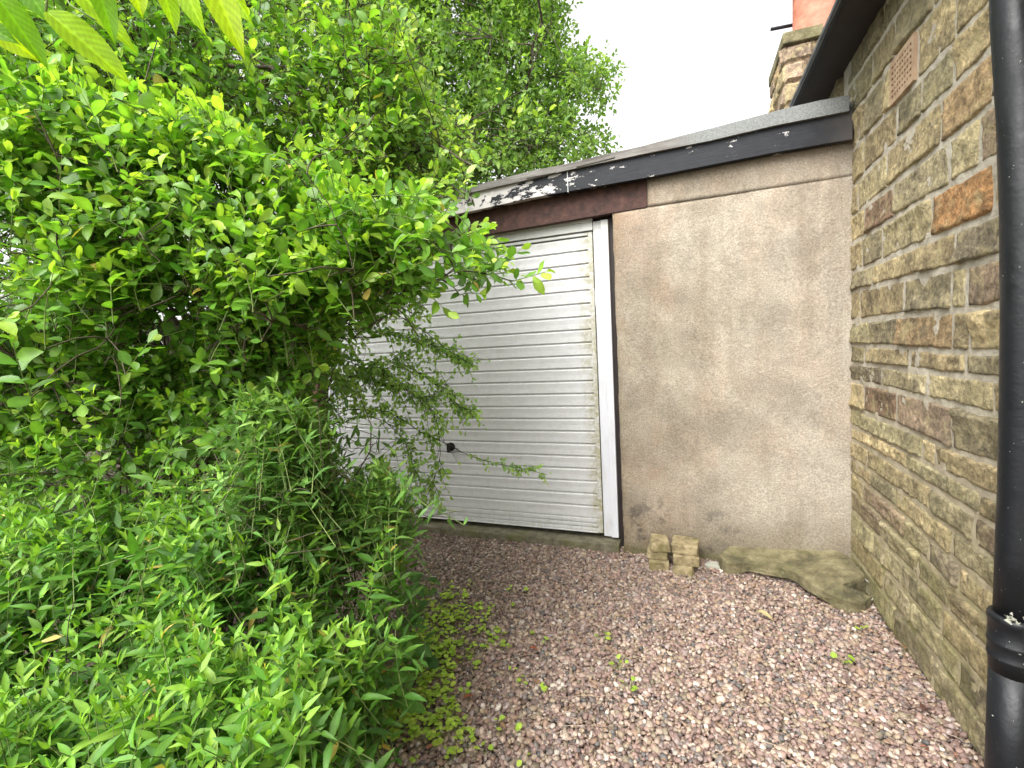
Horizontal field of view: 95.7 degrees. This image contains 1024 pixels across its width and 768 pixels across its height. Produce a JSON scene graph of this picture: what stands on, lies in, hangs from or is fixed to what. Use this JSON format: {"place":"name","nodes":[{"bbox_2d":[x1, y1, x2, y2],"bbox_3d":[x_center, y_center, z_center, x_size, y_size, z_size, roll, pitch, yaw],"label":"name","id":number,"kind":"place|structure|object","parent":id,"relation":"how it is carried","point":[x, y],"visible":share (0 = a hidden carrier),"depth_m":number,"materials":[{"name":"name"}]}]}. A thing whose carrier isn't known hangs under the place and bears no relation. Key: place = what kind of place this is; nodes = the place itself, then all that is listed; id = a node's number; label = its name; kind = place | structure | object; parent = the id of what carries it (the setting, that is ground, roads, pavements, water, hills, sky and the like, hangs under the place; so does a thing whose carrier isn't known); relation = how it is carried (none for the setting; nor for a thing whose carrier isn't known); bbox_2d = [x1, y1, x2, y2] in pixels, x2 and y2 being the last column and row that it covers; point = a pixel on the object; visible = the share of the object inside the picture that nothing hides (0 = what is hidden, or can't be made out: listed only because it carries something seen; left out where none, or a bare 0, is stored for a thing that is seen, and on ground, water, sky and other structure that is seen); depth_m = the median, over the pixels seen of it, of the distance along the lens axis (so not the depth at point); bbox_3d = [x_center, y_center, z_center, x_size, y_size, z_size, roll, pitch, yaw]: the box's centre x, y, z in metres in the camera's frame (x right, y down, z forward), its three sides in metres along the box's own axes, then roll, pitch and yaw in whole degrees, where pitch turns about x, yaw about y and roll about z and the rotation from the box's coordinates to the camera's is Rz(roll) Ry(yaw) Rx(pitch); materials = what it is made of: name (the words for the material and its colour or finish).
{"place":"outdoors","nodes":[
{"label":"outdoors","id":0,"kind":"place"},
{"bbox_2d":[0,0,253,85],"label":"overhanging branch","id":1,"kind":"object","parent":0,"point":[20,34],"visible":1,"depth_m":0.51,"materials":[{"name":"green plant"}]},
{"bbox_2d":[0,0,791,356],"label":"sky","id":2,"kind":"structure","parent":0,"point":[694,65],"materials":[{"name":"white"}]},
{"bbox_2d":[0,392,957,767],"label":"ground","id":3,"kind":"structure","parent":0,"point":[74,508],"depth_m":2.43,"materials":[{"name":"soil"}]},
{"bbox_2d":[0,210,332,597],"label":"dark hedge","id":4,"kind":"object","parent":3,"relation":"on","point":[2,253],"visible":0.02,"depth_m":2.45,"materials":[{"name":"green plant"}]},
{"bbox_2d":[0,458,428,767],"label":"lance leaved shrub","id":5,"kind":"object","parent":3,"relation":"on","point":[173,689],"visible":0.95,"depth_m":1.11,"materials":[{"name":"green plant"}]},
{"bbox_2d":[0,45,447,515],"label":"hedge","id":6,"kind":"object","parent":3,"relation":"on","point":[76,419],"visible":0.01,"depth_m":4.65,"materials":[{"name":"green plant"}]},
{"bbox_2d":[0,0,555,631],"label":"broadleaf shrub","id":7,"kind":"object","parent":3,"relation":"on","point":[102,216],"visible":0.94,"depth_m":1.19,"materials":[{"name":"green plant"}]},
{"bbox_2d":[13,0,556,540],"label":"leaved tree","id":8,"kind":"object","parent":3,"relation":"on","point":[359,138],"visible":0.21,"depth_m":1.65,"materials":[{"name":"green plant"}]},
{"bbox_2d":[349,636,424,737],"bbox_3d":[-0.527,1.123,1.628,0.434,0.276,0.429,-1,4,21],"label":"lobed weed","id":9,"kind":"object","parent":3,"relation":"on","point":[417,706],"visible":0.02,"depth_m":1.63,"materials":[{"name":"green plant"}]},
{"bbox_2d":[389,574,440,623],"bbox_3d":[-0.485,1.072,2.306,0.245,0.272,0.243,-1,4,21],"label":"lobed weed","id":10,"kind":"object","parent":3,"relation":"on","point":[414,579],"visible":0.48,"depth_m":2.29,"materials":[{"name":"green plant"}]},
{"bbox_2d":[326,0,628,191],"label":"tall tree","id":11,"kind":"object","parent":3,"relation":"on","point":[480,26],"visible":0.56,"depth_m":8.50,"materials":[{"name":"green plant"}]},
{"bbox_2d":[280,95,853,560],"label":"garage","id":12,"kind":"structure","parent":3,"relation":"on","point":[678,333],"depth_m":2.81,"materials":[{"name":"beige concrete"}]},
{"bbox_2d":[336,232,603,532],"bbox_3d":[-0.434,0.037,3.382,2.114,1.975,0.077,-1,4,21],"label":"garage door","id":13,"kind":"structure","parent":12,"relation":"in","point":[537,396],"depth_m":3.23,"materials":[{"name":"white paint"}]},
{"bbox_2d":[768,0,1023,767],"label":"stone house","id":14,"kind":"structure","parent":3,"relation":"on","point":[933,90],"depth_m":1.62,"materials":[{"name":"stone"}]},
{"bbox_2d":[335,532,983,767],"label":"gravel","id":15,"kind":"structure","parent":0,"point":[596,598],"depth_m":1.87,"materials":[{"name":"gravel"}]},
{"bbox_2d":[124,359,467,658],"bbox_3d":[-0.643,0.601,1.531,0.855,1.389,0.842,-5,5,-25],"label":"grey green shrub","id":16,"kind":"object","parent":15,"relation":"on","point":[301,461],"visible":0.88,"depth_m":1.28,"materials":[{"name":"green plant"}]},
{"bbox_2d":[368,612,438,674],"bbox_3d":[-0.434,1.100,1.844,0.281,0.280,0.291,-4,4,-20],"label":"lobed weed","id":17,"kind":"object","parent":15,"relation":"on","point":[432,661],"visible":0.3,"depth_m":1.81,"materials":[{"name":"green plant"}]},
{"bbox_2d":[302,284,550,527],"bbox_3d":[-0.606,0.288,2.360,1.396,1.828,0.944,-1,5,27],"label":"twiggy shrub","id":18,"kind":"object","parent":15,"relation":"on","point":[369,373],"visible":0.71,"depth_m":2.31,"materials":[{"name":"green plant"}]},
{"bbox_2d":[362,576,548,766],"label":"clover weeds","id":19,"kind":"object","parent":15,"relation":"on","point":[413,726],"visible":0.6,"depth_m":1.84,"materials":[{"name":"green plant"}]},
{"bbox_2d":[594,631,610,641],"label":"weed","id":20,"kind":"object","parent":15,"relation":"on","point":[607,637],"visible":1,"depth_m":2.09,"materials":[{"name":"green plant"}]},
{"bbox_2d":[609,654,628,669],"bbox_3d":[0.433,1.159,1.909,0.076,0.045,0.065,-5,5,-28],"label":"weed","id":21,"kind":"object","parent":15,"relation":"on","point":[618,656],"visible":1,"depth_m":1.92,"materials":[{"name":"green plant"}]},
{"bbox_2d":[619,676,637,690],"bbox_3d":[0.453,1.167,1.776,0.066,0.047,0.068,-4,4,-8],"label":"weed","id":22,"kind":"object","parent":15,"relation":"on","point":[633,688],"visible":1,"depth_m":1.79,"materials":[{"name":"green plant"}]},
{"bbox_2d":[649,554,669,571],"bbox_3d":[0.889,1.073,2.797,0.122,0.073,0.156,-1,4,21],"label":"stone sett","id":23,"kind":"object","parent":15,"relation":"on","point":[655,564],"visible":0.65,"depth_m":2.73,"materials":[{"name":"beige stone"}]},
{"bbox_2d":[647,541,667,560],"bbox_3d":[0.886,1.008,2.810,0.124,0.062,0.157,-1,4,21],"label":"stone sett","id":24,"kind":"object","parent":23,"relation":"on","point":[663,556],"visible":0.61,"depth_m":2.74,"materials":[{"name":"beige stone"}]},
{"bbox_2d":[649,533,670,551],"bbox_3d":[0.888,0.953,2.787,0.118,0.063,0.151,-2,4,14],"label":"stone sett","id":25,"kind":"object","parent":24,"relation":"on","point":[659,543],"visible":1,"depth_m":2.73,"materials":[{"name":"beige stone"}]},
{"bbox_2d":[673,565,694,578],"bbox_3d":[1.014,1.077,2.725,0.120,0.075,0.151,-1,5,26],"label":"stone sett","id":26,"kind":"object","parent":15,"relation":"on","point":[681,570],"visible":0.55,"depth_m":2.66,"materials":[{"name":"beige stone"}]},
{"bbox_2d":[673,553,699,566],"bbox_3d":[1.024,1.014,2.725,0.146,0.064,0.145,-1,4,21],"label":"stone sett","id":27,"kind":"object","parent":26,"relation":"on","point":[686,560],"visible":0.67,"depth_m":2.66,"materials":[{"name":"beige stone"}]},
{"bbox_2d":[671,535,698,555],"bbox_3d":[1.026,0.955,2.743,0.151,0.061,0.156,-1,5,25],"label":"stone sett","id":28,"kind":"object","parent":27,"relation":"on","point":[685,545],"visible":1,"depth_m":2.70,"materials":[{"name":"beige stone"}]},
{"bbox_2d":[451,566,964,767],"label":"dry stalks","id":29,"kind":"object","parent":15,"relation":"on","point":[706,709],"visible":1,"depth_m":1.66,"materials":[{"name":"plant"}]},
{"bbox_2d":[705,561,719,568],"bbox_3d":[1.183,1.072,2.738,0.080,0.033,0.062,-1,4,21],"label":"stone chip","id":30,"kind":"object","parent":15,"relation":"on","point":[712,564],"visible":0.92,"depth_m":2.73,"materials":[{"name":"grey stone"}]},
{"bbox_2d":[758,610,773,620],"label":"fallen leaf","id":31,"kind":"object","parent":15,"relation":"on","point":[765,613],"visible":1,"depth_m":2.20,"materials":[{"name":"beige plant"}]},
{"bbox_2d":[718,546,871,614],"bbox_3d":[1.574,1.018,2.569,0.708,0.165,0.435,2,6,48],"label":"stone slab","id":32,"kind":"object","parent":15,"relation":"on","point":[834,578],"depth_m":2.48,"materials":[{"name":"stone"}]},
{"bbox_2d":[830,652,854,664],"bbox_3d":[1.341,1.119,1.867,0.086,0.040,0.060,-2,4,11],"label":"weed","id":33,"kind":"object","parent":15,"relation":"on","point":[833,654],"visible":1,"depth_m":1.88,"materials":[{"name":"green plant"}]},
{"bbox_2d":[854,621,868,630],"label":"weed","id":34,"kind":"object","parent":15,"relation":"on","point":[857,628],"visible":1,"depth_m":2.05,"materials":[{"name":"green plant"}]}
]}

